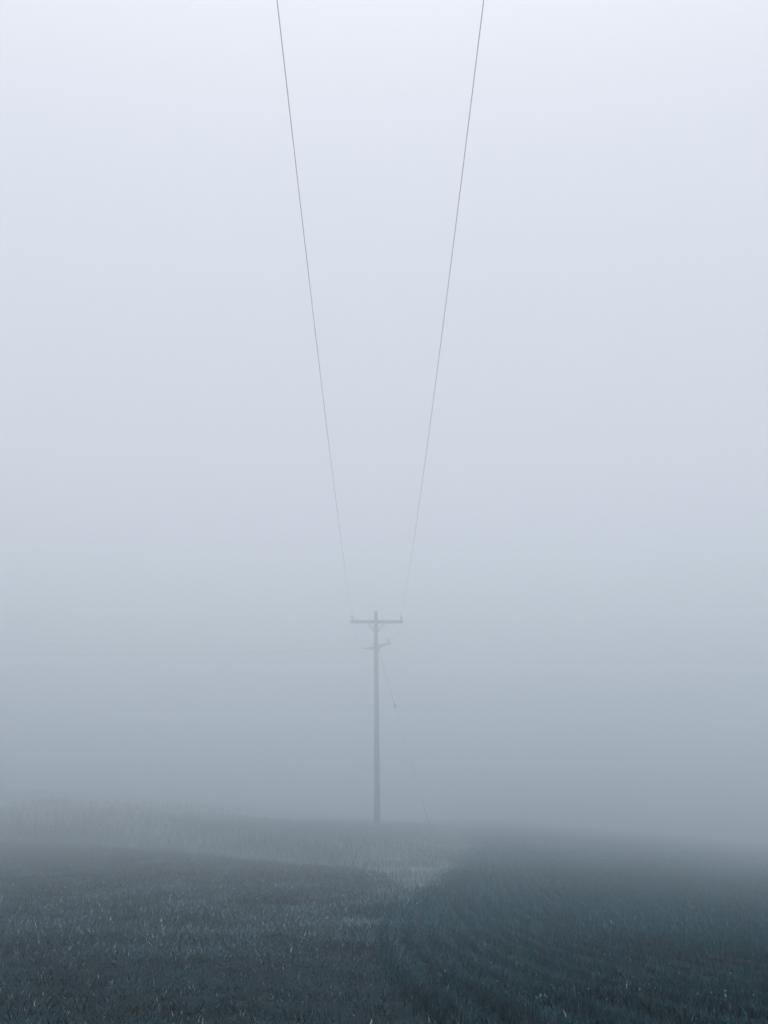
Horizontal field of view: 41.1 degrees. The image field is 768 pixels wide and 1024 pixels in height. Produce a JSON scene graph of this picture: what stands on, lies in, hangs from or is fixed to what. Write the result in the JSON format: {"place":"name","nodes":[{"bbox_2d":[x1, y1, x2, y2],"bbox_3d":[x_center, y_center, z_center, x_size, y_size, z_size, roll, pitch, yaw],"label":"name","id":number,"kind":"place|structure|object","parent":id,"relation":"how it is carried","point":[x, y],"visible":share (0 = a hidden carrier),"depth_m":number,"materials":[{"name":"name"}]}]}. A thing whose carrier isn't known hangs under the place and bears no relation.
{"place":"outdoors","nodes":[
{"label":"outdoors","id":0,"kind":"place"},
{"bbox_2d":[0,788,767,1023],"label":"ground","id":1,"kind":"structure","parent":0,"point":[511,827],"depth_m":8.90,"materials":[{"name":"plant"}]},
{"bbox_2d":[0,796,242,836],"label":"seed heads","id":2,"kind":"object","parent":1,"relation":"on","point":[42,805],"visible":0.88,"depth_m":54.16,"materials":[{"name":"beige plant"}]},
{"bbox_2d":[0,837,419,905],"bbox_3d":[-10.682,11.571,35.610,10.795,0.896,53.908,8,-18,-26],"label":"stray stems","id":3,"kind":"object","parent":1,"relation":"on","point":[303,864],"visible":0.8,"depth_m":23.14,"materials":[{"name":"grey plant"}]},
{"bbox_2d":[0,806,499,903],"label":"rough grass","id":4,"kind":"structure","parent":1,"relation":"on","point":[257,830],"depth_m":44.72,"materials":[{"name":"plant"}]},
{"bbox_2d":[350,611,402,824],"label":"utility pole","id":5,"kind":"object","parent":1,"relation":"on","point":[375,622],"visible":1,"depth_m":64.60,"materials":[{"name":"grey wood"}]},
{"bbox_2d":[277,0,351,612],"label":"power line","id":6,"kind":"object","parent":5,"relation":"attached to","point":[305,246],"visible":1,"depth_m":21.04,"materials":[{"name":"black metal"}]},
{"bbox_2d":[379,652,429,825],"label":"guy wire","id":7,"kind":"object","parent":5,"relation":"attached to","point":[403,735],"visible":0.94,"depth_m":64.56,"materials":[{"name":"metal"}]},
{"bbox_2d":[401,0,483,613],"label":"power line","id":8,"kind":"object","parent":5,"relation":"attached to","point":[452,250],"visible":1,"depth_m":21.07,"materials":[{"name":"black metal"}]},
{"bbox_2d":[312,836,767,1023],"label":"young crop","id":9,"kind":"object","parent":1,"relation":"on","point":[710,901],"visible":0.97,"depth_m":7.56,"materials":[{"name":"plant"}]},
{"bbox_2d":[384,922,761,1004],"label":"field weeds","id":10,"kind":"object","parent":1,"relation":"on","point":[521,958],"visible":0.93,"depth_m":4.39,"materials":[{"name":"plant"}]},
{"bbox_2d":[438,896,761,1023],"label":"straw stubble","id":11,"kind":"object","parent":1,"relation":"on","point":[564,976],"visible":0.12,"depth_m":4.91,"materials":[{"name":"beige plant"}]},
{"bbox_2d":[0,0,767,839],"label":"sky","id":12,"kind":"structure","parent":0,"point":[582,637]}
]}

